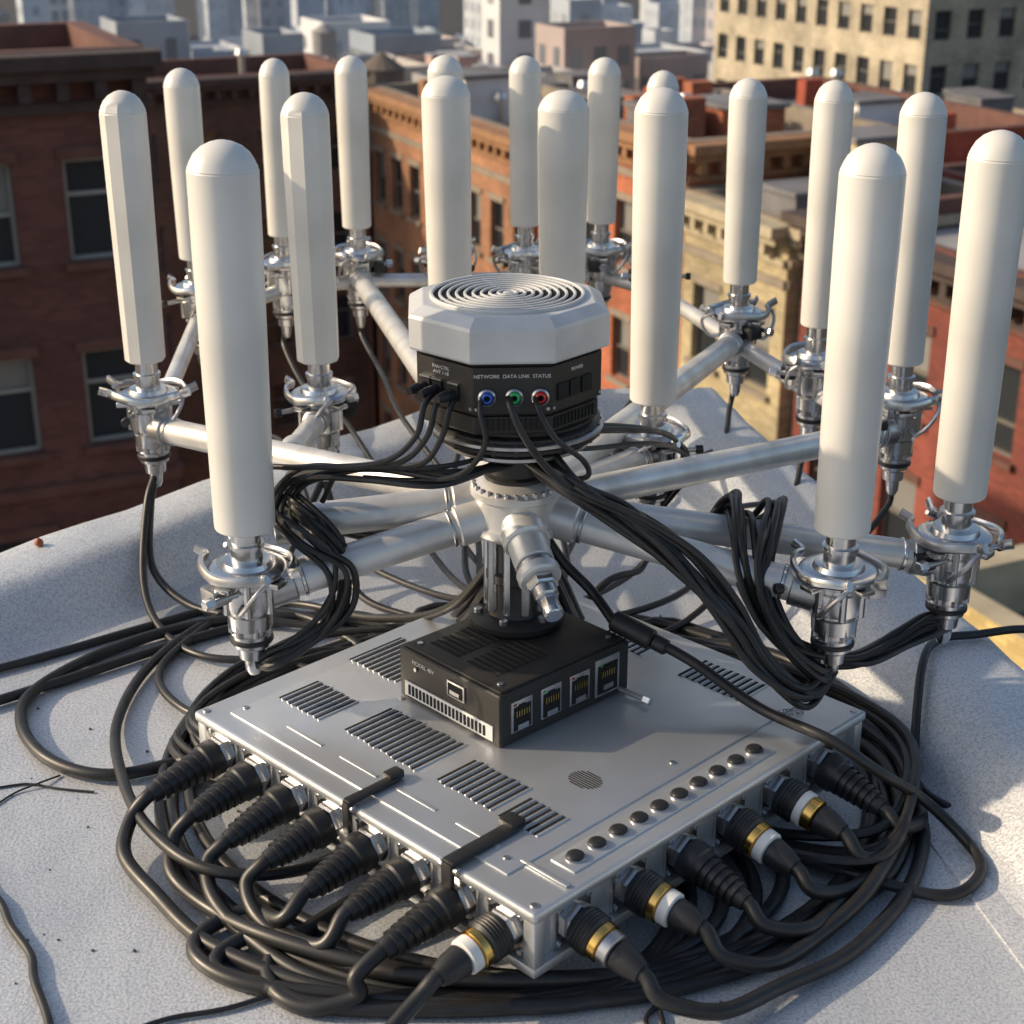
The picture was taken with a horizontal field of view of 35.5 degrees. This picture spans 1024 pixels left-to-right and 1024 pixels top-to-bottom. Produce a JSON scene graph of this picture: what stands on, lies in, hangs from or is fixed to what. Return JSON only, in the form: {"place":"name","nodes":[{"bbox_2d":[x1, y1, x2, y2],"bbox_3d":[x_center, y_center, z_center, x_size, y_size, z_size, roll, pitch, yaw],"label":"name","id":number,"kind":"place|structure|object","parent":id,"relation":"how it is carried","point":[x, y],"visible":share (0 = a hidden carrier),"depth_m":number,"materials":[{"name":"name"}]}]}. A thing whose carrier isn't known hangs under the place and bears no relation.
{"place":"outdoors","nodes":[
{"label":"outdoors","id":0,"kind":"place"},
{"bbox_2d":[48,0,68,21],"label":"office tower","id":1,"kind":"structure","parent":0,"point":[58,11],"depth_m":330.03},
{"bbox_2d":[0,21,183,552],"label":"brick building","id":2,"kind":"structure","parent":0,"point":[68,455],"depth_m":27.88,"materials":[{"name":"red brick"}]},
{"bbox_2d":[100,14,189,59],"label":"office tower","id":3,"kind":"structure","parent":0,"point":[166,35],"depth_m":163.29,"materials":[{"name":"concrete"}]},
{"bbox_2d":[190,40,241,56],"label":"city building","id":4,"kind":"structure","parent":0,"point":[229,49],"depth_m":295.57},
{"bbox_2d":[227,0,243,35],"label":"office tower","id":5,"kind":"structure","parent":0,"point":[235,16],"depth_m":591.08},
{"bbox_2d":[146,48,371,488],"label":"brick building","id":6,"kind":"structure","parent":0,"point":[230,98],"depth_m":60.79,"materials":[{"name":"red brick"}]},
{"bbox_2d":[245,0,287,28],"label":"office tower","id":7,"kind":"structure","parent":0,"point":[266,13],"depth_m":308.71,"materials":[{"name":"concrete"}]},
{"bbox_2d":[0,0,639,40],"bbox_3d":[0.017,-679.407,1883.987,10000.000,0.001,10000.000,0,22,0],"label":"ground","id":8,"kind":"structure","parent":0,"point":[451,17],"depth_m":884.39,"materials":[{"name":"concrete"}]},
{"bbox_2d":[16,0,49,22],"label":"office tower","id":9,"kind":"structure","parent":8,"relation":"on","point":[30,11],"depth_m":300.04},
{"bbox_2d":[67,0,108,27],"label":"office tower","id":10,"kind":"structure","parent":8,"relation":"on","point":[91,12],"depth_m":311.33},
{"bbox_2d":[145,0,174,15],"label":"office tower","id":11,"kind":"structure","parent":8,"relation":"on","point":[155,7],"depth_m":496.84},
{"bbox_2d":[197,0,228,40],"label":"office tower","id":12,"kind":"structure","parent":8,"relation":"on","point":[212,18],"depth_m":449.69,"materials":[{"name":"concrete"}]},
{"bbox_2d":[242,27,303,55],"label":"office tower","id":13,"kind":"structure","parent":8,"relation":"on","point":[269,41],"depth_m":165.85,"materials":[{"name":"concrete"}]},
{"bbox_2d":[291,0,325,26],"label":"office tower","id":14,"kind":"structure","parent":8,"relation":"on","point":[304,8],"depth_m":537.40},
{"bbox_2d":[325,0,365,15],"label":"office tower","id":15,"kind":"structure","parent":8,"relation":"on","point":[343,7],"depth_m":462.13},
{"bbox_2d":[311,23,428,81],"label":"city building","id":16,"kind":"structure","parent":8,"relation":"on","point":[324,39],"depth_m":158.54,"materials":[{"name":"concrete"}]},
{"bbox_2d":[349,27,441,56],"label":"office tower","id":17,"kind":"structure","parent":8,"relation":"on","point":[406,41],"depth_m":179.57,"materials":[{"name":"concrete"}]},
{"bbox_2d":[464,0,481,48],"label":"office tower","id":18,"kind":"structure","parent":8,"relation":"on","point":[472,21],"depth_m":336.13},
{"bbox_2d":[368,66,639,424],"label":"brick building","id":19,"kind":"structure","parent":8,"relation":"on","point":[395,128],"depth_m":57.35,"materials":[{"name":"orange brick"}]},
{"bbox_2d":[482,0,549,65],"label":"office tower","id":20,"kind":"structure","parent":8,"relation":"on","point":[508,32],"depth_m":167.84,"materials":[{"name":"concrete"}]},
{"bbox_2d":[550,0,601,21],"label":"office tower","id":21,"kind":"structure","parent":8,"relation":"on","point":[573,10],"depth_m":193.55,"materials":[{"name":"concrete"}]},
{"bbox_2d":[535,20,635,90],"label":"office tower","id":22,"kind":"structure","parent":8,"relation":"on","point":[579,45],"depth_m":157.07,"materials":[{"name":"concrete"}]},
{"bbox_2d":[601,3,632,24],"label":"office tower","id":23,"kind":"structure","parent":8,"relation":"on","point":[619,12],"depth_m":526.12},
{"bbox_2d":[642,28,674,42],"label":"office tower","id":24,"kind":"structure","parent":8,"relation":"on","point":[657,35],"depth_m":375.55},
{"bbox_2d":[644,0,679,42],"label":"office tower","id":25,"kind":"structure","parent":8,"relation":"on","point":[661,14],"depth_m":440.06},
{"bbox_2d":[634,50,707,91],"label":"building","id":26,"kind":"structure","parent":8,"relation":"on","point":[691,65],"depth_m":166.16,"materials":[{"name":"concrete"}]},
{"bbox_2d":[678,0,692,41],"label":"office tower","id":27,"kind":"structure","parent":8,"relation":"on","point":[685,21],"depth_m":370.27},
{"bbox_2d":[691,0,715,43],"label":"office tower","id":28,"kind":"structure","parent":8,"relation":"on","point":[703,20],"depth_m":295.48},
{"bbox_2d":[541,76,897,388],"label":"brick building","id":29,"kind":"structure","parent":8,"relation":"on","point":[788,140],"depth_m":43.20,"materials":[{"name":"orange brick"}]},
{"bbox_2d":[679,125,963,440],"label":"brick building","id":30,"kind":"structure","parent":8,"relation":"on","point":[763,404],"depth_m":38.62,"materials":[{"name":"beige brick"}]},
{"bbox_2d":[300,15,390,53],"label":"office tower","id":31,"kind":"structure","parent":0,"point":[341,25],"depth_m":191.51,"materials":[{"name":"concrete"}]},
{"bbox_2d":[365,228,375,427],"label":"city building","id":32,"kind":"structure","parent":0,"point":[372,363],"depth_m":85.49,"materials":[{"name":"brown brick"}]},
{"bbox_2d":[364,52,405,426],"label":"city building","id":33,"kind":"structure","parent":0,"point":[382,67],"depth_m":87.51,"materials":[{"name":"brown brick"}]},
{"bbox_2d":[376,0,410,27],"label":"office tower","id":34,"kind":"structure","parent":0,"point":[396,13],"depth_m":660.91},
{"bbox_2d":[410,0,438,31],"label":"office tower","id":35,"kind":"structure","parent":0,"point":[424,13],"depth_m":751.50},
{"bbox_2d":[401,49,509,67],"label":"city building","id":36,"kind":"structure","parent":0,"point":[466,58],"depth_m":163.07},
{"bbox_2d":[412,63,623,88],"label":"city building","id":37,"kind":"structure","parent":0,"point":[545,70],"depth_m":136.30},
{"bbox_2d":[542,70,588,87],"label":"city building","id":38,"kind":"structure","parent":0,"point":[564,79],"depth_m":69.84,"materials":[{"name":"grey concrete"}]},
{"bbox_2d":[636,42,709,61],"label":"city building","id":39,"kind":"structure","parent":0,"point":[650,47],"depth_m":266.22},
{"bbox_2d":[644,68,1023,163],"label":"brick building","id":40,"kind":"structure","parent":0,"point":[968,125],"depth_m":52.63,"materials":[{"name":"red brick"}]},
{"bbox_2d":[712,0,1023,108],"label":"office tower","id":41,"kind":"structure","parent":0,"point":[936,47],"depth_m":109.42,"materials":[{"name":"beige concrete"}]},
{"bbox_2d":[780,193,1023,545],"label":"brick building","id":42,"kind":"structure","parent":0,"point":[1001,504],"depth_m":32.63,"materials":[{"name":"red brick"}]},
{"bbox_2d":[942,162,966,181],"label":"brick building","id":43,"kind":"structure","parent":0,"point":[955,171],"depth_m":44.25,"materials":[{"name":"red brick"}]},
{"bbox_2d":[915,544,1023,669],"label":"brick building","id":44,"kind":"structure","parent":0,"point":[996,598],"depth_m":18.28,"materials":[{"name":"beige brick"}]},
{"bbox_2d":[943,87,1023,114],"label":"city building","id":45,"kind":"structure","parent":0,"point":[989,98],"depth_m":79.27,"materials":[{"name":"grey concrete"}]},
{"bbox_3d":[-1.563,36.132,14.450,5.906,73.810,5.040,0,22,0],"label":"brick building below","id":46,"kind":"object","parent":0,"visible":0},
{"bbox_2d":[0,387,1023,1023],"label":"flat roof","id":47,"kind":"structure","parent":46,"relation":"on","point":[920,961],"depth_m":1.49,"materials":[{"name":"concrete"}]},
{"bbox_2d":[0,896,53,1023],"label":"coaxial cable","id":48,"kind":"object","parent":47,"relation":"on","point":[30,954],"visible":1,"depth_m":1.28,"materials":[{"name":"rubber"}]},
{"bbox_2d":[139,475,308,669],"bbox_3d":[-0.291,0.102,1.761,0.113,0.125,0.576,-18,28,-38],"label":"coaxial cable","id":49,"kind":"object","parent":47,"relation":"on","point":[185,649],"visible":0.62,"depth_m":1.88,"materials":[{"name":"rubber"}]},
{"bbox_2d":[109,607,361,880],"bbox_3d":[-0.255,0.210,1.613,0.312,0.034,0.565,0,22,0],"label":"coaxial cable","id":50,"kind":"object","parent":47,"relation":"on","point":[156,836],"visible":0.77,"depth_m":1.46,"materials":[{"name":"rubber"}]},
{"bbox_2d":[154,481,323,714],"bbox_3d":[-0.285,0.108,1.751,0.216,0.120,0.501,-4,22,-11],"label":"coaxial cable","id":51,"kind":"object","parent":47,"relation":"on","point":[169,697],"visible":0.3,"depth_m":1.76,"materials":[{"name":"rubber"}]},
{"bbox_2d":[0,565,483,672],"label":"coaxial cable","id":52,"kind":"object","parent":47,"relation":"on","point":[467,592],"visible":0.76,"depth_m":1.78,"materials":[{"name":"rubber"}]},
{"bbox_2d":[0,582,483,704],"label":"coaxial cable","id":53,"kind":"object","parent":47,"relation":"on","point":[90,671],"visible":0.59,"depth_m":1.74,"materials":[{"name":"rubber"}]},
{"bbox_2d":[14,602,473,781],"bbox_3d":[-0.279,0.110,1.682,0.486,0.176,0.332,-5,22,-12],"label":"coaxial cable","id":54,"kind":"object","parent":47,"relation":"on","point":[34,746],"visible":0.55,"depth_m":1.68,"materials":[{"name":"rubber"}]},
{"bbox_2d":[147,484,381,635],"bbox_3d":[-0.228,0.082,1.811,0.582,0.124,0.085,15,26,32],"label":"coaxial cable","id":55,"kind":"object","parent":47,"relation":"on","point":[167,588],"visible":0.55,"depth_m":1.90,"materials":[{"name":"rubber"}]},
{"bbox_2d":[144,930,446,1023],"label":"coaxial cable","id":56,"kind":"object","parent":47,"relation":"on","point":[211,1011],"visible":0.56,"depth_m":1.23,"materials":[{"name":"rubber"}]},
{"bbox_2d":[168,588,483,783],"bbox_3d":[-0.167,0.143,1.559,0.343,0.201,0.195,0,22,0],"label":"coaxial cable","id":57,"kind":"object","parent":47,"relation":"on","point":[178,746],"visible":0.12,"depth_m":1.56,"materials":[{"name":"rubber"}]},
{"bbox_2d":[185,583,483,740],"bbox_3d":[-0.163,0.112,1.625,0.332,0.212,0.286,0,22,0],"label":"cable bundle","id":58,"kind":"object","parent":47,"relation":"on","point":[211,690],"visible":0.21,"depth_m":1.70,"materials":[{"name":"rubber"}]},
{"bbox_2d":[272,434,457,600],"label":"coaxial cable","id":59,"kind":"object","parent":47,"relation":"on","point":[413,586],"visible":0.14,"depth_m":1.89,"materials":[{"name":"rubber"}]},
{"bbox_2d":[323,481,409,613],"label":"coaxial cable","id":60,"kind":"object","parent":47,"relation":"on","point":[367,600],"visible":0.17,"depth_m":1.89,"materials":[{"name":"rubber"}]},
{"bbox_2d":[281,335,466,590],"bbox_3d":[-0.171,-0.089,2.104,0.042,0.180,1.218,-7,23,-17],"label":"coaxial cable","id":61,"kind":"object","parent":47,"relation":"on","point":[450,575],"visible":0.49,"depth_m":2.24,"materials":[{"name":"rubber"}]},
{"bbox_2d":[358,328,482,574],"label":"coaxial cable","id":62,"kind":"object","parent":47,"relation":"on","point":[411,430],"visible":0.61,"depth_m":2.35,"materials":[{"name":"rubber"}]},
{"bbox_2d":[0,496,1023,968],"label":"roof seam","id":63,"kind":"object","parent":47,"relation":"on","point":[1002,916],"depth_m":1.73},
{"bbox_2d":[146,593,887,986],"bbox_3d":[0.014,0.227,1.455,0.508,0.072,0.516,21,30,41],"label":"router chassis","id":64,"kind":"object","parent":47,"relation":"on","point":[586,831],"visible":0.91,"depth_m":1.37,"materials":[{"name":"metal"}]},
{"bbox_2d":[400,611,652,747],"bbox_3d":[0.014,0.151,1.498,0.169,0.057,0.177,-19,29,-39],"label":"black network switch","id":65,"kind":"object","parent":64,"relation":"on","point":[496,691],"visible":0.95,"depth_m":1.47,"materials":[{"name":"metal"}]},
{"bbox_2d":[146,270,938,638],"bbox_3d":[-0.010,-0.208,2.027,0.956,0.214,1.388,0,22,0],"label":"antenna mast","id":66,"kind":"object","parent":65,"relation":"on","point":[518,516],"visible":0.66,"depth_m":1.50,"materials":[{"name":"silver metal"}]},
{"bbox_2d":[97,90,198,486],"bbox_3d":[-0.441,-0.254,1.892,0.119,0.478,0.106,-7,23,-17],"label":"rod antenna","id":67,"kind":"object","parent":66,"relation":"attached to","point":[146,397],"visible":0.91,"depth_m":1.86,"materials":[{"name":"plastic"}]},
{"bbox_2d":[161,68,203,365],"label":"rod antenna","id":68,"kind":"object","parent":66,"relation":"attached to","point":[182,101],"visible":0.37,"depth_m":2.33,"materials":[{"name":"plastic"}]},
{"bbox_2d":[186,139,302,674],"bbox_3d":[-0.238,-0.076,1.396,0.107,0.490,0.112,0,22,0],"label":"rod antenna","id":69,"kind":"object","parent":66,"relation":"attached to","point":[243,576],"visible":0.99,"depth_m":1.36,"materials":[{"name":"plastic"}]},
{"bbox_2d":[259,58,293,337],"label":"rod antenna","id":70,"kind":"object","parent":66,"relation":"attached to","point":[274,83],"visible":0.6,"depth_m":2.52,"materials":[{"name":"plastic"}]},
{"bbox_2d":[273,92,358,452],"bbox_3d":[-0.232,-0.253,1.888,0.111,0.473,0.108,6,23,15],"label":"rod antenna","id":71,"kind":"object","parent":66,"relation":"attached to","point":[306,142],"visible":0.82,"depth_m":1.85,"materials":[{"name":"plastic"}]},
{"bbox_2d":[258,490,388,670],"bbox_3d":[-0.157,0.048,1.518,0.218,0.161,0.104,-15,26,-32],"label":"cable bundle","id":72,"kind":"object","parent":66,"relation":"attached to","point":[329,534],"visible":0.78,"depth_m":1.46,"materials":[{"name":"rubber"}]},
{"bbox_2d":[335,55,392,327],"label":"rod antenna","id":73,"kind":"object","parent":66,"relation":"attached to","point":[358,249],"visible":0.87,"depth_m":2.57,"materials":[{"name":"plastic"}]},
{"bbox_2d":[255,457,513,668],"bbox_3d":[-0.115,0.039,1.468,0.243,0.203,0.076,0,22,0],"label":"cable bundle","id":74,"kind":"object","parent":66,"relation":"attached to","point":[297,481],"visible":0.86,"depth_m":1.45,"materials":[{"name":"rubber"}]},
{"bbox_2d":[414,55,476,274],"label":"rod antenna","id":75,"kind":"object","parent":66,"relation":"attached to","point":[442,65],"visible":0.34,"depth_m":2.52,"materials":[{"name":"plastic"}]},
{"bbox_2d":[421,75,471,285],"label":"rod antenna","id":76,"kind":"object","parent":66,"relation":"attached to","point":[446,116],"visible":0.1,"depth_m":2.09,"materials":[{"name":"plastic"}]},
{"bbox_2d":[406,273,609,434],"bbox_3d":[-0.006,-0.146,1.442,0.179,0.109,0.176,-1,22,-3],"label":"octagonal fan unit","id":77,"kind":"object","parent":66,"relation":"on","point":[493,340],"visible":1,"depth_m":1.38,"materials":[{"name":"grey paint"}]},
{"bbox_2d":[273,394,434,469],"bbox_3d":[-0.161,-0.052,1.421,0.189,0.123,0.034,5,23,12],"label":"plug lead","id":78,"kind":"object","parent":77,"relation":"attached to","point":[406,447],"visible":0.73,"depth_m":1.40,"materials":[{"name":"rubber"}]},
{"bbox_2d":[280,389,445,498],"bbox_3d":[-0.142,-0.052,1.421,0.170,0.123,0.034,6,23,14],"label":"plug lead","id":79,"kind":"object","parent":77,"relation":"attached to","point":[420,445],"visible":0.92,"depth_m":1.39,"materials":[{"name":"rubber"}]},
{"bbox_2d":[320,397,456,503],"bbox_3d":[-0.115,-0.052,1.421,0.141,0.123,0.034,7,23,17],"label":"plug lead","id":80,"kind":"object","parent":77,"relation":"attached to","point":[433,452],"visible":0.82,"depth_m":1.39,"materials":[{"name":"rubber"}]},
{"bbox_2d":[363,396,488,482],"bbox_3d":[-0.073,-0.063,1.401,0.125,0.091,0.020,10,24,23],"label":"plug lead","id":81,"kind":"object","parent":77,"relation":"attached to","point":[471,466],"visible":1,"depth_m":1.38,"materials":[{"name":"rubber"}]},
{"bbox_2d":[533,396,591,482],"bbox_3d":[0.043,-0.059,1.418,0.055,0.111,0.095,0,22,0],"label":"plug lead","id":82,"kind":"object","parent":77,"relation":"attached to","point":[563,445],"visible":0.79,"depth_m":1.37,"materials":[{"name":"rubber"}]},
{"bbox_2d":[505,395,643,537],"bbox_3d":[0.057,-0.037,1.389,0.125,0.132,0.026,-2,22,-4],"label":"plug lead","id":83,"kind":"object","parent":77,"relation":"attached to","point":[548,469],"visible":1,"depth_m":1.37,"materials":[{"name":"rubber"}]},
{"bbox_2d":[491,56,541,274],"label":"rod antenna","id":84,"kind":"object","parent":66,"relation":"attached to","point":[520,254],"visible":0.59,"depth_m":2.58,"materials":[{"name":"plastic"}]},
{"bbox_2d":[538,90,588,283],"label":"rod antenna","id":85,"kind":"object","parent":66,"relation":"attached to","point":[563,136],"visible":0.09,"depth_m":2.12,"materials":[{"name":"plastic"}]},
{"bbox_2d":[585,57,631,305],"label":"rod antenna","id":86,"kind":"object","parent":66,"relation":"attached to","point":[603,251],"visible":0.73,"depth_m":2.61,"materials":[{"name":"plastic"}]},
{"bbox_2d":[581,423,689,506],"bbox_3d":[0.114,-0.030,1.657,0.064,0.202,0.334,11,24,25],"label":"cable bundle","id":87,"kind":"object","parent":66,"relation":"attached to","point":[682,450],"visible":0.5,"depth_m":1.61,"materials":[{"name":"rubber"}]},
{"bbox_2d":[606,87,703,505],"bbox_3d":[0.156,-0.212,1.737,0.111,0.486,0.107,19,29,39],"label":"rod antenna","id":88,"kind":"object","parent":66,"relation":"attached to","point":[660,152],"visible":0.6,"depth_m":1.69,"materials":[{"name":"plastic"}]},
{"bbox_2d":[621,70,690,281],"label":"rod antenna","id":89,"kind":"object","parent":66,"relation":"attached to","point":[664,78],"visible":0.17,"depth_m":2.46,"materials":[{"name":"plastic"}]},
{"bbox_2d":[524,453,837,710],"bbox_3d":[0.146,0.064,1.442,0.304,0.235,0.075,4,22,10],"label":"cable bundle","id":90,"kind":"object","parent":66,"relation":"attached to","point":[712,589],"visible":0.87,"depth_m":1.41,"materials":[{"name":"rubber"}]},
{"bbox_2d":[699,78,777,395],"bbox_3d":[0.324,-0.379,2.254,0.108,0.452,0.111,5,22,11],"label":"rod antenna","id":91,"kind":"object","parent":66,"relation":"attached to","point":[738,311],"visible":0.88,"depth_m":2.23,"materials":[{"name":"plastic"}]},
{"bbox_2d":[574,489,949,669],"bbox_3d":[0.230,0.061,1.499,0.383,0.152,0.132,3,22,8],"label":"cable bundle","id":92,"kind":"object","parent":66,"relation":"attached to","point":[921,628],"visible":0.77,"depth_m":1.48,"materials":[{"name":"rubber"}]},
{"bbox_2d":[746,495,832,683],"bbox_3d":[0.203,0.058,1.525,0.251,0.148,0.131,14,26,31],"label":"cable bundle","id":93,"kind":"object","parent":66,"relation":"attached to","point":[771,516],"visible":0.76,"depth_m":1.45,"materials":[{"name":"rubber"}]},
{"bbox_2d":[769,80,853,434],"bbox_3d":[0.396,-0.304,2.035,0.118,0.477,0.104,-15,26,-33],"label":"rod antenna","id":94,"kind":"object","parent":66,"relation":"attached to","point":[803,368],"visible":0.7,"depth_m":2.01,"materials":[{"name":"plastic"}]},
{"bbox_2d":[773,143,906,671],"bbox_3d":[0.294,-0.073,1.390,0.112,0.488,0.107,14,26,31],"label":"rod antenna","id":95,"kind":"object","parent":66,"relation":"attached to","point":[841,577],"visible":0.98,"depth_m":1.36,"materials":[{"name":"plastic"}]},
{"bbox_2d":[878,92,947,494],"bbox_3d":[0.465,-0.247,1.884,0.115,0.484,0.106,-7,23,-16],"label":"rod antenna","id":96,"kind":"object","parent":66,"relation":"attached to","point":[922,128],"visible":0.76,"depth_m":1.85,"materials":[{"name":"plastic"}]},
{"bbox_2d":[898,130,1023,643],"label":"rod antenna","id":97,"kind":"object","parent":66,"relation":"attached to","point":[956,540],"visible":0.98,"depth_m":1.44,"materials":[{"name":"plastic"}]},
{"bbox_2d":[585,560,647,599],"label":"coaxial cable","id":98,"kind":"object","parent":64,"relation":"on","point":[608,580],"visible":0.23,"depth_m":1.80,"materials":[{"name":"rubber"}]},
{"bbox_2d":[116,637,930,1023],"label":"chassis port cables","id":99,"kind":"object","parent":47,"relation":"on","point":[278,977],"visible":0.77,"depth_m":1.27,"materials":[{"name":"rubber"}]},
{"bbox_2d":[154,602,913,1008],"bbox_3d":[0.019,0.244,1.561,0.724,0.014,0.724,0,22,0],"label":"coaxial cable coil","id":100,"kind":"object","parent":47,"relation":"on","point":[684,982],"visible":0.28,"depth_m":1.32,"materials":[{"name":"rubber"}]},
{"bbox_2d":[557,565,584,619],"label":"cable bundle","id":101,"kind":"object","parent":47,"relation":"on","point":[568,601],"visible":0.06,"depth_m":1.61,"materials":[{"name":"rubber"}]},
{"bbox_2d":[583,394,734,596],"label":"coaxial cable","id":102,"kind":"object","parent":47,"relation":"on","point":[613,585],"visible":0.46,"depth_m":2.23,"materials":[{"name":"rubber"}]},
{"bbox_2d":[621,462,803,615],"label":"coaxial cable","id":103,"kind":"object","parent":47,"relation":"on","point":[685,589],"visible":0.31,"depth_m":1.86,"materials":[{"name":"rubber"}]},
{"bbox_2d":[550,538,987,901],"bbox_3d":[0.203,0.165,1.440,0.466,0.251,0.122,11,24,25],"label":"power cable","id":104,"kind":"object","parent":47,"relation":"on","point":[635,631],"visible":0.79,"depth_m":1.44,"materials":[{"name":"rubber"}]},
{"bbox_2d":[663,495,893,632],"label":"coaxial cable","id":105,"kind":"object","parent":47,"relation":"on","point":[701,608],"visible":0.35,"depth_m":1.84,"materials":[{"name":"rubber"}]},
{"bbox_2d":[676,634,920,866],"bbox_3d":[0.223,0.212,1.595,0.264,0.047,0.507,-13,25,-29],"label":"cable bundle","id":106,"kind":"object","parent":47,"relation":"on","point":[906,759],"visible":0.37,"depth_m":1.44,"materials":[{"name":"rubber"}]},
{"bbox_2d":[911,625,1023,807],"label":"coaxial cable","id":107,"kind":"object","parent":47,"relation":"on","point":[930,646],"visible":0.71,"depth_m":1.62,"materials":[{"name":"rubber"}]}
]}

